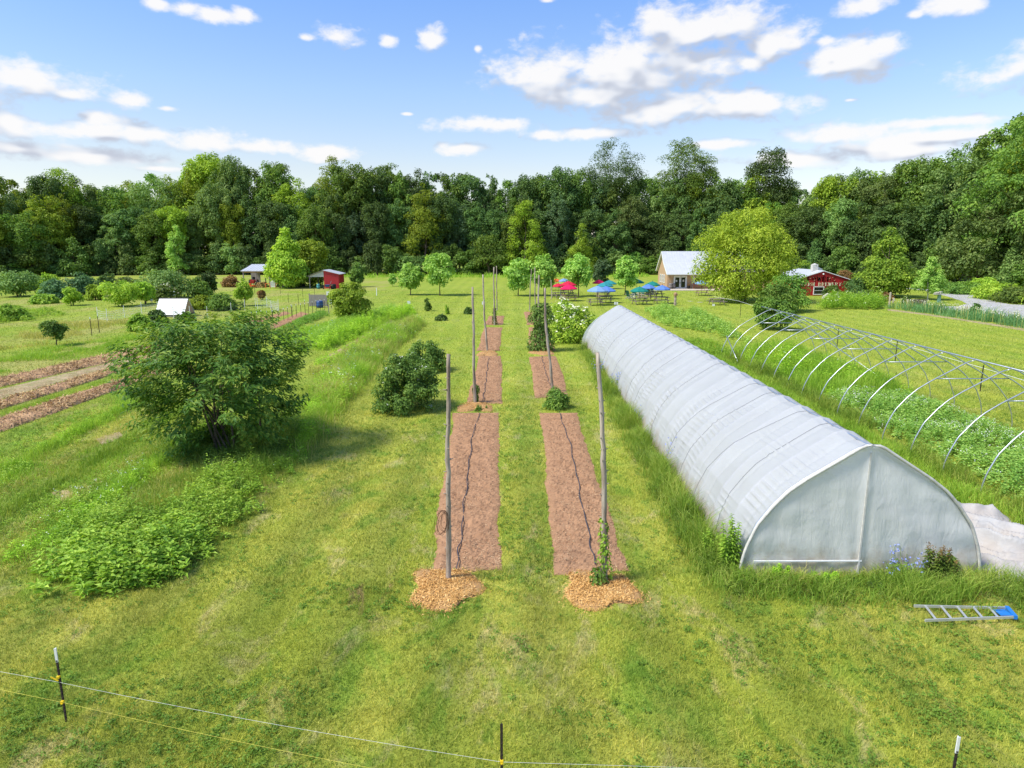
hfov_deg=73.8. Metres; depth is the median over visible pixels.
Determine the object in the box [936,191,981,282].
forest tree
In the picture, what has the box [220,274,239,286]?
shrub
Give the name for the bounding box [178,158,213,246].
forest tree
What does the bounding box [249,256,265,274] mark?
understorey tree
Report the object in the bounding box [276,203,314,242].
forest tree
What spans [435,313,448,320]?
shrub
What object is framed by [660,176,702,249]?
forest tree
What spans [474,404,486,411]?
tall weed
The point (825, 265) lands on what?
understorey tree
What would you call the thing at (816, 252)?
understorey tree
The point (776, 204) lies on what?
forest tree
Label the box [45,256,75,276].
understorey tree
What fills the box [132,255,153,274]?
understorey tree
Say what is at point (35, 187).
forest tree
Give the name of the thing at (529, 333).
soil bed
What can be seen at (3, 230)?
forest tree
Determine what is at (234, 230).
forest tree
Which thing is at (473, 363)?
wooden pole
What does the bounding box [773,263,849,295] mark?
barn
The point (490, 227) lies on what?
forest tree
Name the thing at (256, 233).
forest tree
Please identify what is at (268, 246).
understorey tree
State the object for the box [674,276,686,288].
french door
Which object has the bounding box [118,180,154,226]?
forest tree
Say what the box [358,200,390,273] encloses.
forest tree
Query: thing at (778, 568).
tall weed
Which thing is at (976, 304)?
shrub
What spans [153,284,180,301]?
shrub
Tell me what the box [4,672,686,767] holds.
fence wire
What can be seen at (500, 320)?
soil bed
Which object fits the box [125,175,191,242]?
tree
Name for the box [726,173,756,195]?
forest tree
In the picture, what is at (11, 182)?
forest tree
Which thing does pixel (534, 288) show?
wooden pole
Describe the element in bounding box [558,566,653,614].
mulch mound
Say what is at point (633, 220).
forest tree
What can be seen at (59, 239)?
forest tree
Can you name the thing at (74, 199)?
tree
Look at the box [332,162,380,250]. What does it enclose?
forest tree
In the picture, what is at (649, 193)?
forest tree
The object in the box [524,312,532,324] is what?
soil bed
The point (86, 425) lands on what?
weed ridge
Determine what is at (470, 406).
mulch mound
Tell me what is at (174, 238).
tree
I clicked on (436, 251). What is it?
understorey tree
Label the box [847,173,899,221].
tree
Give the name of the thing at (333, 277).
shed
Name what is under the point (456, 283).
ground
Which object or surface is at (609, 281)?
parasol
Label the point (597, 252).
understorey tree
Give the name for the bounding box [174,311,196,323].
shrub
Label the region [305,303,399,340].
crop row
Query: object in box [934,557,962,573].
tall weed
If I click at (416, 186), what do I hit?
forest tree
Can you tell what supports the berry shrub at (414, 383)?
on the ground at (456, 283)
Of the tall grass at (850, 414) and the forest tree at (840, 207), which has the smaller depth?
the tall grass at (850, 414)
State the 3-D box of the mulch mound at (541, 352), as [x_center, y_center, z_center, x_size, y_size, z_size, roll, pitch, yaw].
[1.947,-2.150,45.210,2.205,0.267,2.980,0,12,0]
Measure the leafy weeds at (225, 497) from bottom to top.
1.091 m
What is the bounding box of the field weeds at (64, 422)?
[0,384,133,502]
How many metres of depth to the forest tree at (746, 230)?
156.52 m
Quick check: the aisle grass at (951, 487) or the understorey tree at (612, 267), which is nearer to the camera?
the aisle grass at (951, 487)
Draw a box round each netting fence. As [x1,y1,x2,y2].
[96,302,154,321]
[172,302,255,317]
[257,297,278,311]
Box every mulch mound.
[401,562,492,617]
[457,401,494,411]
[476,350,497,355]
[528,349,553,355]
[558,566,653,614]
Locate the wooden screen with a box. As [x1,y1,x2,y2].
[309,293,327,305]
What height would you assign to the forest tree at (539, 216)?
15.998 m
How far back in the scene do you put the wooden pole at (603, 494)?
13.76 m
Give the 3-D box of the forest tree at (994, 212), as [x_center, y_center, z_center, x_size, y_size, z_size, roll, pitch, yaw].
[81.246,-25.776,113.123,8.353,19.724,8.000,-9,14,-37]
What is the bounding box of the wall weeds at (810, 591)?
[725,568,1023,617]
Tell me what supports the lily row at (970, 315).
on the ground at (456, 283)
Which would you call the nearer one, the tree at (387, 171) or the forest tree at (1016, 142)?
the forest tree at (1016, 142)
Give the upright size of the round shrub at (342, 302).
3.917 m
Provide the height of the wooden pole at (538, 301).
5.343 m
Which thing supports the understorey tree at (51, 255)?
on the ground at (456, 283)
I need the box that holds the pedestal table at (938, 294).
[933,291,945,302]
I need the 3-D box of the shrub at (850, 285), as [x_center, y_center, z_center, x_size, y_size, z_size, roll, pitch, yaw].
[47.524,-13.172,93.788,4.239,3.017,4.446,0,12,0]
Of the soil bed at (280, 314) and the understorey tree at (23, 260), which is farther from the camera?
the understorey tree at (23, 260)
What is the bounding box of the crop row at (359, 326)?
[310,301,419,351]
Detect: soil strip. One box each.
[0,352,158,398]
[319,319,392,360]
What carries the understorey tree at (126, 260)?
on the ground at (456, 283)
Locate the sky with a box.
[0,0,1023,232]
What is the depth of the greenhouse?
15.59 m
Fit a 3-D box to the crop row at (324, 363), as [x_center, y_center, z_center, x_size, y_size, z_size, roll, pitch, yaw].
[-10.649,-3.101,47.581,3.503,1.121,22.878,1,12,3]
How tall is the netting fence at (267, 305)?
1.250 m
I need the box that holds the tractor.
[249,277,258,284]
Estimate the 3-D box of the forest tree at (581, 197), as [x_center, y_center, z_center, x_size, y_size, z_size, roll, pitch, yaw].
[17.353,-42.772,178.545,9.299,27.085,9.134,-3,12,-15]
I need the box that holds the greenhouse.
[582,305,980,574]
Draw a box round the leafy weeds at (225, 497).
[5,445,306,604]
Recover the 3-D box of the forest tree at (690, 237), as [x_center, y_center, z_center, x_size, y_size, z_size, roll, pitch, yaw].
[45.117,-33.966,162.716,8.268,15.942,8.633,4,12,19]
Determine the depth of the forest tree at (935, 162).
136.41 m
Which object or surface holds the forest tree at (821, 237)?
on the ground at (456, 283)
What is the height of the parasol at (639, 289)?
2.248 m
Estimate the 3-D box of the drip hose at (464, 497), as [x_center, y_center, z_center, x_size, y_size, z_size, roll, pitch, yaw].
[-1.362,2.623,21.792,0.204,0.064,14.083,0,12,-1]
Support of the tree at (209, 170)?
on the ground at (456, 283)
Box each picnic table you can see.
[550,292,566,297]
[629,298,647,304]
[637,294,652,299]
[646,291,664,296]
[651,297,669,303]
[708,298,726,304]
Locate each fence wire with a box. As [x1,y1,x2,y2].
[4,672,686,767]
[4,690,368,767]
[719,297,1021,379]
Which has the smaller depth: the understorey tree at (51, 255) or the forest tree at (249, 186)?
the understorey tree at (51, 255)
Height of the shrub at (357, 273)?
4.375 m
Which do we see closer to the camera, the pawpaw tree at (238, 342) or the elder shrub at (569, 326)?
the pawpaw tree at (238, 342)
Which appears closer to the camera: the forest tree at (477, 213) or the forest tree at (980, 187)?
the forest tree at (980, 187)
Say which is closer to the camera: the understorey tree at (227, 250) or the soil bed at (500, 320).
the soil bed at (500, 320)
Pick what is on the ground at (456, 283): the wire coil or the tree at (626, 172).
the tree at (626, 172)
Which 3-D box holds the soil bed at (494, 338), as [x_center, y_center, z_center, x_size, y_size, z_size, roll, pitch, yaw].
[-1.605,-3.618,52.610,1.759,0.210,13.571,0,12,0]
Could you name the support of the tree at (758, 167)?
on the ground at (456, 283)
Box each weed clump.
[299,379,358,423]
[356,320,421,357]
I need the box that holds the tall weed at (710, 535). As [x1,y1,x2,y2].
[701,528,726,560]
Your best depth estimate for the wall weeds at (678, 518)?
18.00 m
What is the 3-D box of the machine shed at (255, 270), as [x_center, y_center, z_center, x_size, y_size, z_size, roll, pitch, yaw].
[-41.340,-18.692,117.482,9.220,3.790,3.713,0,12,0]
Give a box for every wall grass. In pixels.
[573,338,761,588]
[691,556,1023,617]
[724,562,1009,597]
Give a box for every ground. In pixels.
[0,249,1023,767]
[0,450,178,568]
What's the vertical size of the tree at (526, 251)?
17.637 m
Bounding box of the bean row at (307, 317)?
[269,309,329,335]
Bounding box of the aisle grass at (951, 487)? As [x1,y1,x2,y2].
[700,345,1023,524]
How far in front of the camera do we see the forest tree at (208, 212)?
163.07 m
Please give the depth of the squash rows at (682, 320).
62.04 m
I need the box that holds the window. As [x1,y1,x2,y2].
[813,286,823,294]
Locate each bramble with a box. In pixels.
[943,279,982,294]
[967,276,998,290]
[968,281,1020,299]
[987,284,1023,304]
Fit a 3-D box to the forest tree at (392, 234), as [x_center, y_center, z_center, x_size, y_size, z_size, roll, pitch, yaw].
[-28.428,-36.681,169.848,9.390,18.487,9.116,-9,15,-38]
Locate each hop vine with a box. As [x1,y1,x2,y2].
[472,384,479,401]
[492,308,497,323]
[526,302,555,350]
[589,566,608,586]
[594,517,613,579]
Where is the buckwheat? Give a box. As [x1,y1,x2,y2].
[821,385,1023,502]
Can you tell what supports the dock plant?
on the ground at (456, 283)
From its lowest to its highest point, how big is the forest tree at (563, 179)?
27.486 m
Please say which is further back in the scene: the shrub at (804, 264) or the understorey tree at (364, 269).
the understorey tree at (364, 269)
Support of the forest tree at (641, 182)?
on the ground at (456, 283)
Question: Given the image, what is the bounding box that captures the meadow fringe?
[323,271,650,277]
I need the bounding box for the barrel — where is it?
[316,300,322,307]
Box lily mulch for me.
[888,309,1023,330]
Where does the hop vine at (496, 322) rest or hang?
on the soil bed at (500, 320)
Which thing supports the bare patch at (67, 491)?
on the ground at (456, 283)
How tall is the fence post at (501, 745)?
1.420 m
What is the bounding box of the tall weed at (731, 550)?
[716,513,742,570]
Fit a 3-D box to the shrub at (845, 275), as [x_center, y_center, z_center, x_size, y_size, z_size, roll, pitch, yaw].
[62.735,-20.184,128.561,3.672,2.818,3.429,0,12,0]
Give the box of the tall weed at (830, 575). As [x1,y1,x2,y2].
[814,571,840,587]
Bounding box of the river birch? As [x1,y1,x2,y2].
[910,256,948,299]
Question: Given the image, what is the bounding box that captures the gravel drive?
[909,288,1023,316]
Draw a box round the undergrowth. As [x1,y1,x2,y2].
[138,410,334,475]
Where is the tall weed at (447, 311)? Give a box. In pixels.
[445,305,449,313]
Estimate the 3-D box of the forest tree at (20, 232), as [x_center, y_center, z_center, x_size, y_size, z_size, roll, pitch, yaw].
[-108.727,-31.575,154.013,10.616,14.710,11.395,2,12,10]
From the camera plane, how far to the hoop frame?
28.06 m
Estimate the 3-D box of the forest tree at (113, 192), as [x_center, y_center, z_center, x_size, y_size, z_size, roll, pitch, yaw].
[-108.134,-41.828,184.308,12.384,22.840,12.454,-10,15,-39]
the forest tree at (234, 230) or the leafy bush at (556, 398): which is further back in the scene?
the forest tree at (234, 230)
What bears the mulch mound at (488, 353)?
on the ground at (456, 283)
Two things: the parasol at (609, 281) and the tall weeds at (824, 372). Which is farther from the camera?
the parasol at (609, 281)
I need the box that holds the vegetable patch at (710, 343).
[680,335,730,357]
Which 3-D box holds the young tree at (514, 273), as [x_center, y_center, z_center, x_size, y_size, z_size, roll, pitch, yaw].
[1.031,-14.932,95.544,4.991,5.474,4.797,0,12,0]
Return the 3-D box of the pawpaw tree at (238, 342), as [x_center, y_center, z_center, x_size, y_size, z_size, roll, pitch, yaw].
[-10.070,-0.048,23.101,6.834,5.119,6.496,0,12,0]
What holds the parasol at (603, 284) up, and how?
on the ground at (456, 283)
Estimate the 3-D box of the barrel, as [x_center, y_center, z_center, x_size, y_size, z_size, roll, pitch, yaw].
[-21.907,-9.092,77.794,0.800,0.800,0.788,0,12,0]
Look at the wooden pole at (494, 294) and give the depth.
60.45 m
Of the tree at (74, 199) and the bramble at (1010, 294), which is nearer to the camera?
the bramble at (1010, 294)
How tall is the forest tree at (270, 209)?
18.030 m
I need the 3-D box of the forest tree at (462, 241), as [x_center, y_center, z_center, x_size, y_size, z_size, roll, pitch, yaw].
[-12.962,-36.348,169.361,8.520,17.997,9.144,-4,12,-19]
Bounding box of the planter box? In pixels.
[910,299,926,304]
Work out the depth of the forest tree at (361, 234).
165.52 m
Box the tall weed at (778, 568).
[771,563,790,579]
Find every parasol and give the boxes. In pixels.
[560,284,576,300]
[561,281,575,285]
[587,285,607,304]
[592,280,602,294]
[598,282,612,298]
[602,286,615,291]
[605,279,616,284]
[630,286,648,295]
[642,283,655,288]
[645,281,659,285]
[654,284,669,303]
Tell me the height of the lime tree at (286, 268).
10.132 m
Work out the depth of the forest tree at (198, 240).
166.64 m
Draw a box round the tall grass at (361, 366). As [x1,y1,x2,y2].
[283,313,427,464]
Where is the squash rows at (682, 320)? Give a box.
[643,300,749,342]
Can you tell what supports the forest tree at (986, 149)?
on the ground at (456, 283)
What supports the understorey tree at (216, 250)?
on the ground at (456, 283)
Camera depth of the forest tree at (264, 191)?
170.35 m
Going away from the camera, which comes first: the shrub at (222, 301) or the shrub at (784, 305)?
the shrub at (784, 305)
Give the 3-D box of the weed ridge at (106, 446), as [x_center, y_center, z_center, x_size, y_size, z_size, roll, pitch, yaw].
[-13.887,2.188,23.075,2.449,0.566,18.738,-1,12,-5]
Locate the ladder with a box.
[914,605,1017,621]
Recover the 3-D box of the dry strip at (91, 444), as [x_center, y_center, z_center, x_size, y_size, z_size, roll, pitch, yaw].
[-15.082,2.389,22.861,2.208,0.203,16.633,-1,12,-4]
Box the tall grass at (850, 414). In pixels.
[721,350,1023,524]
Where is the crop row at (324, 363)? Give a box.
[297,322,389,377]
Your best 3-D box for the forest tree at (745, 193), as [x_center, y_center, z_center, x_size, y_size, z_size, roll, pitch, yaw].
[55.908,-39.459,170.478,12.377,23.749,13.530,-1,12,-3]
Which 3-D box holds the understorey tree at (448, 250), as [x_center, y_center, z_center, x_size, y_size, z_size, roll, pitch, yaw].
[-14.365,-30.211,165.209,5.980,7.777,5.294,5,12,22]
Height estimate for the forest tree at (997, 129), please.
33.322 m
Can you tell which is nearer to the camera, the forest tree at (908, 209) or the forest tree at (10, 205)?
the forest tree at (908, 209)
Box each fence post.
[50,648,67,721]
[500,723,502,767]
[952,736,960,767]
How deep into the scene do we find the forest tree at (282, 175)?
189.50 m
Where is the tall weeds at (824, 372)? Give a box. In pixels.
[722,333,915,398]
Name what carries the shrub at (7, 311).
on the ground at (456, 283)
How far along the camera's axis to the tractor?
115.73 m
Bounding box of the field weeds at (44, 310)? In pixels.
[0,306,67,322]
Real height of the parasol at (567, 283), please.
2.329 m
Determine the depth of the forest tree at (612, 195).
173.06 m
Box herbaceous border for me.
[816,286,888,309]
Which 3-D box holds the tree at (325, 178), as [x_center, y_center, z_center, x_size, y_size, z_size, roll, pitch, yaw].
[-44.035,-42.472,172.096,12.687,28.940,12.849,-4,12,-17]
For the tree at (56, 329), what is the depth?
47.83 m
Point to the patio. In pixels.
(691, 289)
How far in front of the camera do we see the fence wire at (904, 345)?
39.00 m
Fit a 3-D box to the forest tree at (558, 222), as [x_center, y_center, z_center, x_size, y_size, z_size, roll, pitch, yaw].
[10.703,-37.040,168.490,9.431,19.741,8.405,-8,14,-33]
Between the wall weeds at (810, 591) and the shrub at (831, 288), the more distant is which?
the shrub at (831, 288)
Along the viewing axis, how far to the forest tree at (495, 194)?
189.28 m
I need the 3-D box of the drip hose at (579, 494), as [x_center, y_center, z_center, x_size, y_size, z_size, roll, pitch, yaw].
[1.980,2.584,21.983,0.181,0.064,14.045,0,12,1]
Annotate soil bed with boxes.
[249,312,290,323]
[270,312,307,328]
[433,412,501,572]
[466,355,502,403]
[476,327,502,350]
[483,316,503,324]
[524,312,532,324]
[528,327,555,350]
[529,356,566,397]
[539,413,630,575]
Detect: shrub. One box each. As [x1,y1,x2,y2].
[0,265,10,274]
[0,270,43,296]
[0,303,32,320]
[27,293,59,304]
[35,272,60,293]
[36,277,67,299]
[62,271,100,295]
[82,284,104,300]
[95,272,115,284]
[97,279,140,306]
[113,276,139,293]
[125,312,155,331]
[131,267,195,298]
[132,281,155,303]
[147,309,169,326]
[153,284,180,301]
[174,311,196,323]
[186,277,214,297]
[189,294,211,309]
[204,292,245,310]
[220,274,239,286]
[256,290,265,299]
[326,282,373,318]
[349,262,364,284]
[370,351,442,415]
[406,339,450,370]
[424,297,431,310]
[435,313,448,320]
[463,307,471,313]
[548,302,596,344]
[549,296,572,323]
[755,283,798,306]
[763,272,811,309]
[792,260,812,269]
[821,284,841,294]
[837,269,853,278]
[841,277,874,294]
[880,291,894,300]
[902,296,910,304]
[967,303,981,311]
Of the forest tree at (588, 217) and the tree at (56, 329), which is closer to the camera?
the tree at (56, 329)
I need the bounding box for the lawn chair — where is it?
[625,290,633,298]
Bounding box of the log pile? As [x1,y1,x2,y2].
[255,282,264,287]
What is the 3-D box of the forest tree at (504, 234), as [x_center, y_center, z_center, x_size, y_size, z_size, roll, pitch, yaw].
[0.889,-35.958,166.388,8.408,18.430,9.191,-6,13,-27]
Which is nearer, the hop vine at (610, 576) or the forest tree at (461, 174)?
the hop vine at (610, 576)
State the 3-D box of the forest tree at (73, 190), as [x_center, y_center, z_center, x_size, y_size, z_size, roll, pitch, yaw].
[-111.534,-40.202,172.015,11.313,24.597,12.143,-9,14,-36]
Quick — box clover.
[0,405,1023,767]
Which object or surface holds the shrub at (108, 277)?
on the ground at (456, 283)
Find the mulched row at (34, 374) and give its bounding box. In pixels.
[0,345,157,386]
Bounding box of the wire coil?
[434,510,449,534]
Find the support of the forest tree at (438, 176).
on the ground at (456, 283)
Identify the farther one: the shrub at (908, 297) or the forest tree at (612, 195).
the forest tree at (612, 195)
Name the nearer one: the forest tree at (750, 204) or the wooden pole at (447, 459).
the wooden pole at (447, 459)
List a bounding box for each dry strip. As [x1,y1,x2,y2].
[0,400,224,556]
[0,404,166,504]
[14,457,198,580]
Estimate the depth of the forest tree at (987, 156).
124.93 m
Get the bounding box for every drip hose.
[456,413,479,568]
[559,412,595,563]
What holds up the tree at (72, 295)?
on the ground at (456, 283)
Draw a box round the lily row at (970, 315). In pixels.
[885,298,1023,327]
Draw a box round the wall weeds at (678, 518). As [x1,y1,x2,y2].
[579,344,738,575]
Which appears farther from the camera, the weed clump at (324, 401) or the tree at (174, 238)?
the tree at (174, 238)
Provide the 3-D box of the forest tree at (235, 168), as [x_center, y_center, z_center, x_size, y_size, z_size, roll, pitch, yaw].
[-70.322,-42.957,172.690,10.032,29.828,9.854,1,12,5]
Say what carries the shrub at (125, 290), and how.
on the ground at (456, 283)
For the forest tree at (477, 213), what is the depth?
166.42 m
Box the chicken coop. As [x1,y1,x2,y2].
[156,298,194,316]
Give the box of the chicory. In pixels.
[883,544,927,577]
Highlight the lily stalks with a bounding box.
[893,297,1023,327]
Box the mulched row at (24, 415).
[0,370,164,431]
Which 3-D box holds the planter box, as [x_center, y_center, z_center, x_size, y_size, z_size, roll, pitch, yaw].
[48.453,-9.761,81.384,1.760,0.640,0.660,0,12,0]
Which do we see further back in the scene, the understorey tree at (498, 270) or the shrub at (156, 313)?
the understorey tree at (498, 270)
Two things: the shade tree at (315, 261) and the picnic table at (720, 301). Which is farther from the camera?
the shade tree at (315, 261)
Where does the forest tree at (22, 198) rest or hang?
on the ground at (456, 283)
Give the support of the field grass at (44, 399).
on the ground at (456, 283)
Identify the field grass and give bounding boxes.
[0,309,282,373]
[0,317,128,349]
[0,363,157,413]
[0,390,153,491]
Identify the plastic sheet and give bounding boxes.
[958,501,1023,582]
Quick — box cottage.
[656,251,741,288]
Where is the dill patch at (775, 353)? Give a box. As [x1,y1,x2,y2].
[745,342,815,370]
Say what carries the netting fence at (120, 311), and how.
on the ground at (456, 283)
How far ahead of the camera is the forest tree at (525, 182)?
172.29 m
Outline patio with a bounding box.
[662,288,718,290]
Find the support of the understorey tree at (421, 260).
on the ground at (456, 283)
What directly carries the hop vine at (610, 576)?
attached to the wooden pole at (603, 494)
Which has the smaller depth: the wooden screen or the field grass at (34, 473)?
the field grass at (34, 473)
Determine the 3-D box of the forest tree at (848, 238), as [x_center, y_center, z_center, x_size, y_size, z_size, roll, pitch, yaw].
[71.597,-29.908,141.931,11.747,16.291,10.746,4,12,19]
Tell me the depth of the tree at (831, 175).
152.36 m
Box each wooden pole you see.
[443,354,452,578]
[471,287,476,401]
[482,274,487,350]
[493,267,494,324]
[496,266,497,310]
[529,269,531,310]
[534,268,536,324]
[537,275,541,349]
[543,288,552,387]
[595,352,609,579]
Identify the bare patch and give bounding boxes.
[50,489,78,498]
[96,432,121,444]
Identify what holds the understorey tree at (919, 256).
on the ground at (456, 283)
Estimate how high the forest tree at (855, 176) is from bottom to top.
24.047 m
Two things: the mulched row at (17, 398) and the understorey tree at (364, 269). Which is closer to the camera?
the mulched row at (17, 398)
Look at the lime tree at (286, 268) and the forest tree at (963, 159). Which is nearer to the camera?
the lime tree at (286, 268)
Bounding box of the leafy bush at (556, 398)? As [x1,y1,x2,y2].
[542,386,571,410]
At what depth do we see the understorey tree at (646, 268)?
164.13 m
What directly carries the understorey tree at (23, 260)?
on the ground at (456, 283)
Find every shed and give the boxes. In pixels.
[241,264,283,286]
[308,269,345,288]
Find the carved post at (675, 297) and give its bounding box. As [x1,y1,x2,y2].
[674,292,677,305]
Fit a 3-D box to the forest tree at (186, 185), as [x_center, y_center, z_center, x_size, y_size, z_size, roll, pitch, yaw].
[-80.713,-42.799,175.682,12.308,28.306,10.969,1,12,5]
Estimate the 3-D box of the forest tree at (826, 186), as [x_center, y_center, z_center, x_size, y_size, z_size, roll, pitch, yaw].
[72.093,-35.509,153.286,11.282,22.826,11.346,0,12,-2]
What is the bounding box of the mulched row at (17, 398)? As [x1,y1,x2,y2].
[0,355,156,408]
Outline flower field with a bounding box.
[268,314,359,352]
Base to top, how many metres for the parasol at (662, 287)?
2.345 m
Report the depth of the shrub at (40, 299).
82.74 m
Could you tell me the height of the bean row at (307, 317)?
0.764 m
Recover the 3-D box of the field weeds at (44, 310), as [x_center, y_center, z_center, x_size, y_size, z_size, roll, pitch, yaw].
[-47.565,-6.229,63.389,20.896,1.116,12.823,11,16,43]
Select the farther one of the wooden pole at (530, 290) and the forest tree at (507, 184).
the forest tree at (507, 184)
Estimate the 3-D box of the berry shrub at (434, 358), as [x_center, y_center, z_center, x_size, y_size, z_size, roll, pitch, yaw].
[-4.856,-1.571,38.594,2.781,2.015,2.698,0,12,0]
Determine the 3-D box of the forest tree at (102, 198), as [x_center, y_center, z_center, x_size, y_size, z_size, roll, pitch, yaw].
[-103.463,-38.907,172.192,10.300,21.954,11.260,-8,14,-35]
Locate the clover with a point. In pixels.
(626, 763)
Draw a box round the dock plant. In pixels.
[920,542,962,583]
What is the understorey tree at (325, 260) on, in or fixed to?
on the ground at (456, 283)
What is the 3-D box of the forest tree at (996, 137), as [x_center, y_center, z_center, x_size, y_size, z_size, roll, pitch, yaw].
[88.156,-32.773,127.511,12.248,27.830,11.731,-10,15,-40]
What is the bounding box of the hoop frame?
[721,306,1023,493]
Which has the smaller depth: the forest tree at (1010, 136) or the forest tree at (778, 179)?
the forest tree at (1010, 136)
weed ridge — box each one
[0,397,210,542]
[0,398,138,483]
[0,399,254,571]
[148,382,316,525]
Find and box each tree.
[0,176,26,242]
[0,179,28,239]
[0,189,20,212]
[0,210,56,265]
[0,213,19,257]
[0,220,12,261]
[0,245,18,271]
[2,257,30,272]
[9,247,51,275]
[10,190,46,273]
[23,194,76,263]
[24,172,70,246]
[25,239,59,274]
[38,319,69,344]
[40,167,92,222]
[43,175,89,245]
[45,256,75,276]
[46,193,83,260]
[53,236,95,276]
[62,203,99,274]
[62,286,83,305]
[68,178,102,272]
[73,244,101,275]
[76,212,117,251]
[86,186,119,268]
[88,239,109,274]
[95,185,148,253]
[97,214,134,269]
[98,186,125,242]
[98,304,317,460]
[100,250,120,275]
[109,181,138,198]
[109,206,153,257]
[111,241,142,275]
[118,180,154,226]
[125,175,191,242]
[128,208,171,263]
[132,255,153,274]
[135,172,162,264]
[139,245,176,274]
[153,174,191,272]
[154,204,191,260]
[162,243,183,272]
[164,224,189,272]
[176,152,253,272]
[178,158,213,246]
[178,162,214,260]
[179,252,204,274]
[180,205,207,256]
[185,150,236,235]
[191,255,221,274]
[193,181,233,273]
[197,270,217,290]
[204,242,235,274]
[209,155,251,272]
[216,201,248,273]
[216,241,244,274]
[231,167,270,252]
[233,194,276,258]
[233,278,253,305]
[234,241,256,274]
[247,175,259,204]
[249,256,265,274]
[250,160,293,244]
[254,161,294,219]
[255,199,295,250]
[261,241,275,263]
[262,164,294,201]
[263,227,310,288]
[271,177,314,240]
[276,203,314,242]
[295,184,332,240]
[295,202,334,247]
[296,238,330,285]
[306,243,332,271]
[311,155,357,220]
[315,164,358,252]
[318,194,354,266]
[324,242,347,274]
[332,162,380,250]
[338,209,368,262]
[338,247,358,274]
[347,256,372,274]
[356,166,395,272]
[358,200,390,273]
[362,238,385,274]
[373,162,408,203]
[376,244,403,273]
[382,199,414,257]
[383,170,416,255]
[387,273,396,284]
[390,254,421,271]
[395,262,424,294]
[397,167,430,258]
[399,198,432,258]
[401,182,447,266]
[412,171,448,266]
[414,255,428,273]
[421,195,458,252]
[422,253,455,295]
[428,249,446,268]
[429,172,453,260]
[432,172,469,266]
[441,243,462,272]
[444,200,475,272]
[448,172,490,250]
[453,173,475,267]
[453,249,480,274]
[458,205,487,273]
[467,234,507,273]
[473,253,492,273]
[475,174,507,240]
[476,182,505,206]
[480,208,508,252]
[487,242,504,273]
[490,179,526,253]
[499,197,533,258]
[499,200,547,274]
[499,253,514,274]
[502,257,535,295]
[505,173,544,254]
[518,209,556,254]
[522,172,563,245]
[529,253,557,295]
[533,247,558,266]
[537,165,581,245]
[537,193,570,267]
[550,243,570,274]
[559,211,589,255]
[561,252,592,296]
[562,166,597,246]
[563,242,583,270]
[564,223,597,272]
[575,204,615,252]
[578,137,647,216]
[578,173,618,257]
[585,237,602,262]
[592,259,612,281]
[593,256,615,274]
[596,208,632,264]
[597,175,632,251]
[608,249,628,273]
[613,254,639,294]
[616,195,648,253]
[621,176,663,200]
[626,178,650,255]
[626,251,648,273]
[630,211,662,272]
[638,256,657,273]
[642,176,676,271]
[645,213,682,261]
[653,137,717,213]
[657,208,698,253]
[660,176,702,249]
[683,166,723,236]
[683,207,715,250]
[686,242,702,250]
[688,205,802,302]
[696,172,742,235]
[700,206,736,248]
[717,176,763,218]
[719,204,751,236]
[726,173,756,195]
[738,146,801,215]
[739,173,778,220]
[742,218,763,256]
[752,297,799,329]
[760,178,800,220]
[764,201,785,243]
[772,200,807,256]
[784,206,834,259]
[784,258,805,270]
[788,189,808,263]
[798,188,835,248]
[798,223,830,270]
[801,238,825,268]
[809,174,860,256]
[819,255,839,273]
[821,196,861,256]
[822,173,847,211]
[825,201,879,268]
[827,241,860,274]
[838,167,881,229]
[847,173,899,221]
[847,207,901,270]
[851,226,919,295]
[851,259,862,276]
[853,169,900,255]
[854,261,869,276]
[862,198,926,261]
[882,199,937,260]
[883,163,909,227]
[886,154,953,205]
[907,200,953,265]
[908,251,935,282]
[910,147,964,203]
[910,157,992,241]
[911,171,973,278]
[917,238,957,280]
[929,209,1015,282]
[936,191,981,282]
[938,141,984,280]
[946,151,968,173]
[949,118,1023,267]
[950,130,1013,279]
[961,172,1000,252]
[968,139,995,274]
[973,114,1023,170]
[975,170,1022,274]
[978,112,1023,163]
[981,117,1023,258]
[987,244,1023,287]
[996,138,1023,262]
[997,116,1023,152]
[1000,185,1023,263]
[1002,262,1023,287]
[1016,223,1023,270]
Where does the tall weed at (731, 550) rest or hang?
on the ground at (456, 283)
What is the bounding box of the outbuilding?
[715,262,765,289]
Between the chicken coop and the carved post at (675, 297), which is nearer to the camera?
the chicken coop
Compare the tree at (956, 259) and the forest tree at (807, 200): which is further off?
the forest tree at (807, 200)
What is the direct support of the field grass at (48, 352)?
on the ground at (456, 283)
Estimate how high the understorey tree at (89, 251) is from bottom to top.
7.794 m
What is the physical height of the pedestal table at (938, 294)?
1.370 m
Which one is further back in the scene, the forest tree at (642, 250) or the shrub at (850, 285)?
the forest tree at (642, 250)
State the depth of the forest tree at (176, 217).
162.64 m
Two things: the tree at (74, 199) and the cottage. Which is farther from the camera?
the tree at (74, 199)
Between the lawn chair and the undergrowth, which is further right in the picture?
the lawn chair

